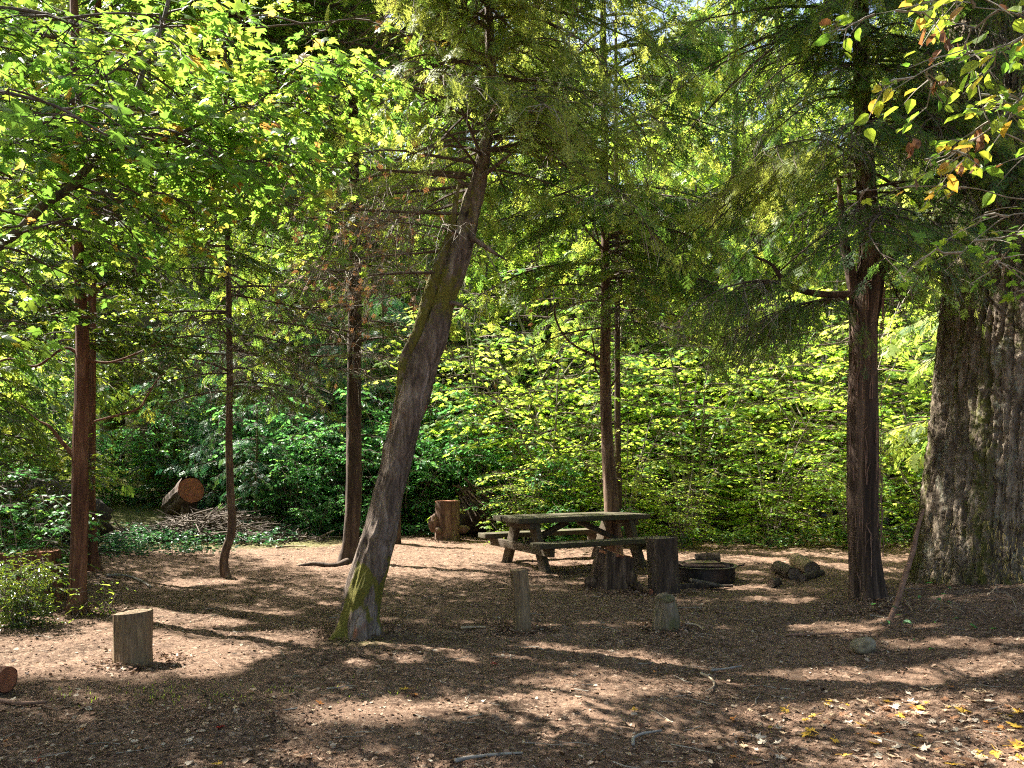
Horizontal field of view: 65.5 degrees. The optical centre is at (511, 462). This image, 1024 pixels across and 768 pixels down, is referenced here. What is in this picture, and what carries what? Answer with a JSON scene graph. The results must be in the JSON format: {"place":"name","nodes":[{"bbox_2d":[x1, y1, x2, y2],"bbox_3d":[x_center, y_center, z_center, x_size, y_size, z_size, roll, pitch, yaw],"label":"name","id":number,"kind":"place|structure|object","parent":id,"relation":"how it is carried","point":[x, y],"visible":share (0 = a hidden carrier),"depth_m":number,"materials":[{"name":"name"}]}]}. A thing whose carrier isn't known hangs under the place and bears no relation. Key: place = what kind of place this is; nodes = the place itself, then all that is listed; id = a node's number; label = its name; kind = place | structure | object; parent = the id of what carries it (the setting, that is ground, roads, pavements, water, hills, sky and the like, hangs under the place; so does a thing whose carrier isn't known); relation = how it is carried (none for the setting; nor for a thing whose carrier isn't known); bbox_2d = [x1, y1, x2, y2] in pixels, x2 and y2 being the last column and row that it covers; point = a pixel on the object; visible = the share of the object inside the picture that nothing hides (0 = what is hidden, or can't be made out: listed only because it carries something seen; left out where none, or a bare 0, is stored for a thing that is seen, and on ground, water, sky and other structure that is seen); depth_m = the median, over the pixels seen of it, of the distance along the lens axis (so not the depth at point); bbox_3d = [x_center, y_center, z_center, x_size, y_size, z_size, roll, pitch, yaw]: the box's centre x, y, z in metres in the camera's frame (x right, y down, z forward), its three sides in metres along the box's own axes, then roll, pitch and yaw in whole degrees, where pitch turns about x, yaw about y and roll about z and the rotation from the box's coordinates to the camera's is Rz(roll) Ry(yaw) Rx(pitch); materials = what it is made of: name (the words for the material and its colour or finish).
{"place":"outdoors","nodes":[
{"label":"outdoors","id":0,"kind":"place"},
{"bbox_2d":[10,0,948,377],"label":"sky","id":1,"kind":"structure","parent":0,"point":[693,3],"materials":[{"name":"white"}]},
{"bbox_2d":[0,415,1023,767],"bbox_3d":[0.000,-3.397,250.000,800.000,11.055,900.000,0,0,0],"label":"ground","id":2,"kind":"structure","parent":0,"point":[446,583],"depth_m":6.22,"materials":[{"name":"brown soil"}]},
{"bbox_2d":[0,547,63,608],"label":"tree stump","id":3,"kind":"object","parent":2,"relation":"on","point":[55,553],"visible":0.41,"depth_m":8.77,"materials":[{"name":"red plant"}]},
{"bbox_2d":[0,550,78,629],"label":"evergreen shrub","id":4,"kind":"object","parent":2,"relation":"on","point":[19,599],"visible":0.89,"depth_m":7.75,"materials":[{"name":"green plant"}]},
{"bbox_2d":[0,468,102,589],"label":"maple shrub","id":5,"kind":"object","parent":2,"relation":"on","point":[17,547],"visible":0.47,"depth_m":8.97,"materials":[{"name":"green plant"}]},
{"bbox_2d":[1,307,110,481],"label":"young conifer","id":6,"kind":"object","parent":2,"relation":"on","point":[69,393],"visible":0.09,"depth_m":19.05,"materials":[{"name":"green plant"}]},
{"bbox_2d":[0,473,115,545],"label":"uprooted stump","id":7,"kind":"object","parent":2,"relation":"on","point":[101,505],"visible":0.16,"depth_m":14.23,"materials":[{"name":"brown wood"}]},
{"bbox_2d":[0,59,119,472],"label":"conifer","id":8,"kind":"object","parent":2,"relation":"on","point":[68,384],"visible":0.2,"depth_m":15.77,"materials":[{"name":"green plant"}]},
{"bbox_2d":[0,432,125,580],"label":"evergreen shrub","id":9,"kind":"object","parent":2,"relation":"on","point":[26,494],"visible":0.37,"depth_m":10.12,"materials":[{"name":"green plant"}]},
{"bbox_2d":[0,0,155,497],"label":"conifer","id":10,"kind":"object","parent":2,"relation":"on","point":[16,418],"visible":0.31,"depth_m":12.33,"materials":[{"name":"green plant"}]},
{"bbox_2d":[49,574,134,624],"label":"seedling","id":11,"kind":"object","parent":2,"relation":"on","point":[102,607],"visible":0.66,"depth_m":8.37,"materials":[{"name":"green plant"}]},
{"bbox_2d":[0,0,218,467],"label":"conifer","id":12,"kind":"object","parent":2,"relation":"on","point":[113,425],"visible":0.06,"depth_m":22.73,"materials":[{"name":"green plant"}]},
{"bbox_2d":[58,414,180,505],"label":"dogwood shrub","id":13,"kind":"object","parent":2,"relation":"on","point":[105,442],"visible":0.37,"depth_m":19.46,"materials":[{"name":"green plant"}]},
{"bbox_2d":[0,0,252,571],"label":"conifer","id":14,"kind":"object","parent":2,"relation":"on","point":[93,557],"visible":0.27,"depth_m":11.16,"materials":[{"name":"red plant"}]},
{"bbox_2d":[112,608,152,666],"bbox_3d":[-3.033,1.430,6.363,0.306,0.502,0.302,0,0,0],"label":"stump post","id":15,"kind":"object","parent":2,"relation":"on","point":[132,636],"visible":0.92,"depth_m":6.25,"materials":[{"name":"brown wood"}]},
{"bbox_2d":[0,0,282,613],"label":"conifer","id":16,"kind":"object","parent":2,"relation":"on","point":[78,452],"visible":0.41,"depth_m":8.44,"materials":[{"name":"green plant"}]},
{"bbox_2d":[26,115,260,460],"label":"maple tree","id":17,"kind":"object","parent":2,"relation":"on","point":[178,308],"visible":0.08,"depth_m":26.63,"materials":[{"name":"green plant"}]},
{"bbox_2d":[35,27,281,482],"bbox_3d":[-10.334,-9.028,22.822,7.036,20.199,7.218,0,0,0],"label":"mossy fir tree","id":18,"kind":"object","parent":2,"relation":"on","point":[150,475],"visible":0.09,"depth_m":22.25,"materials":[{"name":"green plant"}]},
{"bbox_2d":[31,305,317,486],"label":"vine maple","id":19,"kind":"object","parent":2,"relation":"on","point":[163,408],"visible":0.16,"depth_m":21.27,"materials":[{"name":"green plant"}]},
{"bbox_2d":[114,317,239,512],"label":"young conifer","id":20,"kind":"object","parent":2,"relation":"on","point":[194,422],"visible":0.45,"depth_m":19.60,"materials":[{"name":"green plant"}]},
{"bbox_2d":[114,408,243,508],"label":"dogwood shrub","id":21,"kind":"object","parent":2,"relation":"on","point":[162,453],"visible":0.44,"depth_m":19.75,"materials":[{"name":"green plant"}]},
{"bbox_2d":[180,502,197,529],"bbox_3d":[-6.997,1.230,17.267,0.390,0.734,0.384,0,0,0],"label":"log prop","id":22,"kind":"object","parent":2,"relation":"on","point":[186,509],"visible":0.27,"depth_m":17.15,"materials":[{"name":"brown plant"}]},
{"bbox_2d":[160,476,204,517],"bbox_3d":[-7.375,0.793,17.796,0.603,1.014,2.039,0,0,-33],"label":"fallen log","id":23,"kind":"object","parent":22,"relation":"on","point":[189,489],"visible":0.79,"depth_m":17.09,"materials":[{"name":"brown wood"}]},
{"bbox_2d":[155,350,283,524],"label":"young conifer","id":24,"kind":"object","parent":2,"relation":"on","point":[210,440],"visible":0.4,"depth_m":18.47,"materials":[{"name":"green plant"}]},
{"bbox_2d":[152,196,304,507],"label":"slim fir tree","id":25,"kind":"object","parent":2,"relation":"on","point":[189,366],"visible":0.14,"depth_m":19.46,"materials":[{"name":"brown plant"}]},
{"bbox_2d":[98,497,361,544],"bbox_3d":[-6.724,1.291,16.462,7.669,1.119,3.267,0,0,0],"label":"brush pile","id":26,"kind":"object","parent":2,"relation":"on","point":[182,522],"visible":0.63,"depth_m":15.95,"materials":[{"name":"brown wood"}]},
{"bbox_2d":[0,0,466,371],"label":"bigleaf maple","id":27,"kind":"object","parent":2,"relation":"on","point":[212,162],"visible":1,"depth_m":5.21,"materials":[{"name":"green plant"}]},
{"bbox_2d":[171,403,300,517],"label":"dogwood shrub","id":28,"kind":"object","parent":2,"relation":"on","point":[234,461],"visible":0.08,"depth_m":20.31,"materials":[{"name":"green plant"}]},
{"bbox_2d":[0,0,472,577],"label":"fir sapling","id":29,"kind":"object","parent":2,"relation":"on","point":[282,400],"visible":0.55,"depth_m":11.07,"materials":[{"name":"green plant"}]},
{"bbox_2d":[208,369,303,530],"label":"young conifer","id":30,"kind":"object","parent":2,"relation":"on","point":[255,482],"visible":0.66,"depth_m":17.35,"materials":[{"name":"green plant"}]},
{"bbox_2d":[162,0,377,488],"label":"conifer","id":31,"kind":"object","parent":2,"relation":"on","point":[318,312],"visible":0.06,"depth_m":25.81,"materials":[{"name":"green plant"}]},
{"bbox_2d":[141,330,406,506],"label":"vine maple","id":32,"kind":"object","parent":2,"relation":"on","point":[253,417],"visible":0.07,"depth_m":22.04,"materials":[{"name":"green plant"}]},
{"bbox_2d":[222,257,341,515],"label":"young conifer","id":33,"kind":"object","parent":2,"relation":"on","point":[313,338],"visible":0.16,"depth_m":20.61,"materials":[{"name":"green plant"}]},
{"bbox_2d":[223,432,345,532],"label":"dogwood shrub","id":34,"kind":"object","parent":2,"relation":"on","point":[294,473],"visible":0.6,"depth_m":17.64,"materials":[{"name":"green plant"}]},
{"bbox_2d":[189,394,381,524],"bbox_3d":[-5.325,0.176,19.448,4.515,3.787,4.582,0,0,-30],"label":"dogwood shrub","id":35,"kind":"object","parent":2,"relation":"on","point":[215,455],"visible":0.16,"depth_m":18.80,"materials":[{"name":"green plant"}]},
{"bbox_2d":[220,8,403,481],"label":"conifer","id":36,"kind":"object","parent":2,"relation":"on","point":[375,144],"visible":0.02,"depth_m":30.50,"materials":[{"name":"green plant"}]},
{"bbox_2d":[288,494,344,538],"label":"dogwood shrub","id":37,"kind":"object","parent":2,"relation":"on","point":[313,518],"visible":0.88,"depth_m":16.97,"materials":[{"name":"green plant"}]},
{"bbox_2d":[284,335,375,523],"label":"young conifer","id":38,"kind":"object","parent":2,"relation":"on","point":[332,390],"visible":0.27,"depth_m":18.88,"materials":[{"name":"green plant"}]},
{"bbox_2d":[269,422,422,531],"bbox_3d":[-3.698,0.488,18.174,3.560,2.846,2.505,0,0,-20],"label":"dogwood shrub","id":39,"kind":"object","parent":2,"relation":"on","point":[321,487],"visible":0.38,"depth_m":17.82,"materials":[{"name":"green plant"}]},
{"bbox_2d":[250,387,446,525],"bbox_3d":[-3.930,0.101,19.601,4.816,4.039,4.888,0,0,-22],"label":"dogwood shrub","id":40,"kind":"object","parent":2,"relation":"on","point":[312,422],"visible":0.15,"depth_m":18.74,"materials":[{"name":"green plant"}]},
{"bbox_2d":[109,0,590,566],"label":"fir tree","id":41,"kind":"object","parent":2,"relation":"on","point":[353,372],"visible":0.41,"depth_m":12.63,"materials":[{"name":"green plant"}]},
{"bbox_2d":[337,278,450,514],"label":"young conifer","id":42,"kind":"object","parent":2,"relation":"on","point":[374,401],"visible":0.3,"depth_m":21.00,"materials":[{"name":"green plant"}]},
{"bbox_2d":[298,378,490,522],"bbox_3d":[-2.889,-0.030,19.770,4.676,3.936,5.606,0,0,-10],"label":"dogwood shrub","id":43,"kind":"object","parent":2,"relation":"on","point":[375,412],"visible":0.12,"depth_m":19.06,"materials":[{"name":"green plant"}]},
{"bbox_2d":[305,420,484,535],"bbox_3d":[-2.366,0.495,18.151,3.612,3.030,3.666,0,0,24],"label":"dogwood shrub","id":44,"kind":"object","parent":2,"relation":"on","point":[422,504],"visible":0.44,"depth_m":17.95,"materials":[{"name":"green plant"}]},
{"bbox_2d":[309,47,522,512],"bbox_3d":[-2.959,-7.471,24.840,6.637,19.281,7.990,0,0,0],"label":"conifer","id":45,"kind":"object","parent":2,"relation":"on","point":[389,134],"visible":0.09,"depth_m":23.97,"materials":[{"name":"green plant"}]},
{"bbox_2d":[307,323,535,512],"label":"vine maple","id":46,"kind":"object","parent":2,"relation":"on","point":[481,374],"visible":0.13,"depth_m":20.78,"materials":[{"name":"green plant"}]},
{"bbox_2d":[428,500,469,540],"bbox_3d":[-1.325,1.228,16.326,0.702,0.880,0.660,0,0,40],"label":"tree stump","id":47,"kind":"object","parent":2,"relation":"on","point":[444,522],"visible":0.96,"depth_m":16.19,"materials":[{"name":"brown wood"}]},
{"bbox_2d":[376,415,544,520],"bbox_3d":[-1.347,0.392,18.488,3.507,2.952,4.204,0,0,21],"label":"dogwood shrub","id":48,"kind":"object","parent":2,"relation":"on","point":[432,492],"visible":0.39,"depth_m":18.00,"materials":[{"name":"green plant"}]},
{"bbox_2d":[376,121,560,453],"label":"maple tree","id":49,"kind":"object","parent":2,"relation":"on","point":[502,277],"visible":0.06,"depth_m":25.96,"materials":[{"name":"green plant"}]},
{"bbox_2d":[414,393,537,523],"bbox_3d":[-1.148,0.070,20.160,3.416,3.881,4.855,0,0,-11],"label":"dogwood shrub","id":50,"kind":"object","parent":2,"relation":"on","point":[469,407],"visible":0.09,"depth_m":19.20,"materials":[{"name":"green plant"}]},
{"bbox_2d":[234,0,722,641],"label":"leaning tree","id":51,"kind":"object","parent":2,"relation":"on","point":[500,38],"visible":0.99,"depth_m":7.22,"materials":[{"name":"green plant"}]},
{"bbox_2d":[452,477,523,533],"bbox_3d":[-0.305,1.269,16.885,2.015,1.892,1.484,0,0,9],"label":"root wad","id":52,"kind":"object","parent":2,"relation":"on","point":[470,519],"visible":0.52,"depth_m":16.91,"materials":[{"name":"brown wood"}]},
{"bbox_2d":[63,517,913,557],"bbox_3d":[1.250,1.421,15.725,21.661,0.403,6.600,0,0,0],"label":"ground cover","id":53,"kind":"object","parent":2,"relation":"on","point":[138,546],"visible":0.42,"depth_m":15.14,"materials":[{"name":"green plant"}]},
{"bbox_2d":[437,432,571,530],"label":"dogwood shrub","id":54,"kind":"object","parent":2,"relation":"on","point":[478,451],"visible":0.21,"depth_m":17.50,"materials":[{"name":"green plant"}]},
{"bbox_2d":[361,292,648,521],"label":"vine maple","id":55,"kind":"object","parent":2,"relation":"on","point":[505,390],"visible":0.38,"depth_m":18.89,"materials":[{"name":"green plant"}]},
{"bbox_2d":[0,538,1023,767],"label":"leaf litter","id":56,"kind":"object","parent":2,"relation":"on","point":[537,627],"visible":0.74,"depth_m":5.34,"materials":[{"name":"brown plant"}]},
{"bbox_2d":[0,547,1023,767],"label":"twig litter","id":57,"kind":"object","parent":2,"relation":"on","point":[568,684],"visible":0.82,"depth_m":5.45,"materials":[{"name":"brown plant"}]},
{"bbox_2d":[425,82,612,498],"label":"maple tree","id":58,"kind":"object","parent":2,"relation":"on","point":[516,318],"visible":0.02,"depth_m":31.81,"materials":[{"name":"green plant"}]},
{"bbox_2d":[510,568,530,631],"bbox_3d":[0.082,1.337,7.519,0.206,0.659,0.175,0,0,0],"label":"wooden post","id":59,"kind":"object","parent":2,"relation":"on","point":[520,594],"visible":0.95,"depth_m":7.45,"materials":[{"name":"wood"}]},
{"bbox_2d":[475,452,575,545],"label":"vine maple","id":60,"kind":"object","parent":2,"relation":"on","point":[530,500],"visible":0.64,"depth_m":15.83,"materials":[{"name":"green plant"}]},
{"bbox_2d":[502,455,587,541],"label":"dogwood shrub","id":61,"kind":"object","parent":2,"relation":"on","point":[563,482],"visible":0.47,"depth_m":16.23,"materials":[{"name":"green plant"}]},
{"bbox_2d":[463,0,653,503],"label":"conifer","id":62,"kind":"object","parent":2,"relation":"on","point":[568,246],"visible":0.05,"depth_m":30.51,"materials":[{"name":"green plant"}]},
{"bbox_2d":[431,344,687,529],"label":"vine maple","id":63,"kind":"object","parent":2,"relation":"on","point":[556,421],"visible":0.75,"depth_m":16.73,"materials":[{"name":"green plant"}]},
{"bbox_2d":[395,245,726,527],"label":"vine maple","id":64,"kind":"object","parent":2,"relation":"on","point":[566,433],"visible":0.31,"depth_m":19.11,"materials":[{"name":"green plant"}]},
{"bbox_2d":[478,511,649,572],"bbox_3d":[0.979,1.254,12.521,2.424,0.866,2.078,0,0,-27],"label":"picnic table","id":65,"kind":"object","parent":2,"relation":"on","point":[539,547],"visible":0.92,"depth_m":12.31,"materials":[{"name":"wood"}]},
{"bbox_2d":[442,328,687,508],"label":"vine maple","id":66,"kind":"object","parent":2,"relation":"on","point":[533,372],"visible":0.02,"depth_m":22.94,"materials":[{"name":"green plant"}]},
{"bbox_2d":[471,126,668,505],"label":"maple tree","id":67,"kind":"object","parent":2,"relation":"on","point":[579,293],"visible":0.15,"depth_m":25.11,"materials":[{"name":"green plant"}]},
{"bbox_2d":[406,0,804,553],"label":"young fir tree","id":68,"kind":"object","parent":2,"relation":"on","point":[637,257],"visible":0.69,"depth_m":12.45,"materials":[{"name":"green plant"}]},
{"bbox_2d":[464,39,756,511],"bbox_3d":[2.955,-6.552,29.023,11.454,17.653,10.865,0,0,11],"label":"maple tree","id":69,"kind":"object","parent":2,"relation":"on","point":[595,235],"visible":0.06,"depth_m":28.55,"materials":[{"name":"green plant"}]},
{"bbox_2d":[584,547,637,589],"bbox_3d":[1.249,1.390,10.205,0.687,0.622,0.601,0,0,0],"label":"chopping block","id":70,"kind":"object","parent":2,"relation":"on","point":[610,570],"depth_m":9.97,"materials":[{"name":"brown wood"}]},
{"bbox_2d":[546,415,694,539],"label":"vine maple","id":71,"kind":"object","parent":2,"relation":"on","point":[634,481],"visible":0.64,"depth_m":15.52,"materials":[{"name":"green plant"}]},
{"bbox_2d":[558,0,704,546],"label":"fir sapling","id":72,"kind":"object","parent":2,"relation":"on","point":[617,418],"visible":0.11,"depth_m":14.95,"materials":[{"name":"green plant"}]},
{"bbox_2d":[474,304,793,525],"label":"vine maple","id":73,"kind":"object","parent":2,"relation":"on","point":[636,421],"visible":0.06,"depth_m":23.29,"materials":[{"name":"green plant"}]},
{"bbox_2d":[645,536,679,593],"bbox_3d":[1.850,1.293,9.765,0.415,0.764,0.392,0,0,0],"label":"upright log","id":74,"kind":"object","parent":2,"relation":"on","point":[662,563],"visible":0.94,"depth_m":9.61,"materials":[{"name":"brown wood"}]},
{"bbox_2d":[652,592,679,631],"bbox_3d":[1.468,1.449,7.579,0.287,0.427,0.281,0,0,0],"label":"mossy post","id":75,"kind":"object","parent":2,"relation":"on","point":[665,613],"visible":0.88,"depth_m":7.49,"materials":[{"name":"wood"}]},
{"bbox_2d":[499,283,848,531],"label":"vine maple","id":76,"kind":"object","parent":2,"relation":"on","point":[809,376],"visible":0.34,"depth_m":19.78,"materials":[{"name":"green plant"}]},
{"bbox_2d":[627,460,738,550],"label":"vine maple","id":77,"kind":"object","parent":2,"relation":"on","point":[690,519],"visible":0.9,"depth_m":14.88,"materials":[{"name":"green plant"}]},
{"bbox_2d":[538,112,827,523],"bbox_3d":[5.303,-4.591,27.000,9.163,14.122,8.692,0,0,5],"label":"maple tree","id":78,"kind":"object","parent":2,"relation":"on","point":[652,165],"visible":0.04,"depth_m":26.55,"materials":[{"name":"green plant"}]},
{"bbox_2d":[585,0,793,513],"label":"conifer","id":79,"kind":"object","parent":2,"relation":"on","point":[709,187],"visible":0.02,"depth_m":31.03,"materials":[{"name":"green plant"}]},
{"bbox_2d":[570,310,835,537],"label":"vine maple","id":80,"kind":"object","parent":2,"relation":"on","point":[700,456],"visible":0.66,"depth_m":16.97,"materials":[{"name":"green plant"}]},
{"bbox_2d":[679,560,744,584],"bbox_3d":[2.596,1.505,10.850,0.929,0.302,0.920,0,0,-38],"label":"fire ring","id":81,"kind":"object","parent":2,"relation":"on","point":[718,572],"visible":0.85,"depth_m":10.54,"materials":[{"name":"metal"}]},
{"bbox_2d":[609,60,856,517],"bbox_3d":[7.768,-5.953,30.678,10.886,17.068,10.636,0,0,-3],"label":"maple tree","id":82,"kind":"object","parent":2,"relation":"on","point":[706,182],"visible":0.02,"depth_m":28.62,"materials":[{"name":"green plant"}]},
{"bbox_2d":[620,343,847,531],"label":"vine maple","id":83,"kind":"object","parent":2,"relation":"on","point":[762,447],"visible":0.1,"depth_m":23.07,"materials":[{"name":"green plant"}]},
{"bbox_2d":[635,0,847,530],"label":"conifer","id":84,"kind":"object","parent":2,"relation":"on","point":[708,168],"visible":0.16,"depth_m":24.42,"materials":[{"name":"green plant"}]},
{"bbox_2d":[611,251,940,535],"bbox_3d":[7.210,-1.924,20.750,10.140,8.013,8.868,0,0,36],"label":"vine maple","id":85,"kind":"object","parent":2,"relation":"on","point":[731,403],"visible":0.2,"depth_m":20.05,"materials":[{"name":"green plant"}]},
{"bbox_2d":[703,416,887,544],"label":"vine maple","id":86,"kind":"object","parent":2,"relation":"on","point":[764,487],"visible":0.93,"depth_m":15.24,"materials":[{"name":"green plant"}]},
{"bbox_2d":[687,114,930,508],"bbox_3d":[9.384,-3.783,25.001,7.983,12.516,7.800,0,0,-4],"label":"maple tree","id":87,"kind":"object","parent":2,"relation":"on","point":[788,234],"visible":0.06,"depth_m":24.41,"materials":[{"name":"green plant"}]},
{"bbox_2d":[681,301,940,532],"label":"vine maple","id":88,"kind":"object","parent":2,"relation":"on","point":[835,512],"visible":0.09,"depth_m":22.47,"materials":[{"name":"green plant"}]},
{"bbox_2d":[685,60,947,515],"bbox_3d":[11.800,-6.798,31.170,11.590,18.830,12.218,0,0,-44],"label":"maple tree","id":89,"kind":"object","parent":2,"relation":"on","point":[879,180],"visible":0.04,"depth_m":30.67,"materials":[{"name":"green plant"}]},
{"bbox_2d":[705,304,934,542],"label":"vine maple","id":90,"kind":"object","parent":2,"relation":"on","point":[819,403],"visible":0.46,"depth_m":16.77,"materials":[{"name":"green plant"}]},
{"bbox_2d":[638,0,1023,600],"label":"cedar tree","id":91,"kind":"object","parent":2,"relation":"on","point":[865,283],"visible":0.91,"depth_m":8.09,"materials":[{"name":"green plant"}]},
{"bbox_2d":[729,297,934,530],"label":"vine maple","id":92,"kind":"object","parent":2,"relation":"on","point":[894,390],"visible":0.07,"depth_m":19.67,"materials":[{"name":"green plant"}]},
{"bbox_2d":[794,455,909,547],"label":"vine maple","id":93,"kind":"object","parent":2,"relation":"on","point":[840,518],"visible":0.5,"depth_m":14.79,"materials":[{"name":"green plant"}]},
{"bbox_2d":[774,12,941,525],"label":"conifer","id":94,"kind":"object","parent":2,"relation":"on","point":[901,389],"visible":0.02,"depth_m":26.49,"materials":[{"name":"green plant"}]},
{"bbox_2d":[790,66,925,444],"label":"conifer","id":95,"kind":"object","parent":2,"relation":"on","point":[846,122],"visible":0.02,"depth_m":31.21,"materials":[{"name":"green plant"}]},
{"bbox_2d":[782,162,945,522],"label":"maple tree","id":96,"kind":"object","parent":2,"relation":"on","point":[923,354],"visible":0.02,"depth_m":27.04,"materials":[{"name":"green plant"}]},
{"bbox_2d":[829,401,929,535],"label":"vine maple","id":97,"kind":"object","parent":2,"relation":"on","point":[917,496],"visible":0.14,"depth_m":15.40,"materials":[{"name":"green plant"}]},
{"bbox_2d":[823,26,948,472],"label":"conifer","id":98,"kind":"object","parent":2,"relation":"on","point":[907,432],"visible":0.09,"depth_m":13.55,"materials":[{"name":"green plant"}]},
{"bbox_2d":[760,0,1023,584],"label":"old fir tree","id":99,"kind":"object","parent":2,"relation":"on","point":[971,502],"visible":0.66,"depth_m":8.51,"materials":[{"name":"green plant"}]},
{"bbox_2d":[887,509,924,619],"bbox_3d":[3.703,0.978,7.466,0.651,1.068,0.059,0,0,-34],"label":"leaning stick","id":100,"kind":"object","parent":2,"relation":"on","point":[903,580],"visible":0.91,"depth_m":7.45,"materials":[{"name":"wood"}]},
{"bbox_2d":[813,0,1023,303],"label":"autumn maple","id":101,"kind":"object","parent":2,"relation":"on","point":[965,164],"visible":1,"depth_m":4.11,"materials":[{"name":"green plant"}]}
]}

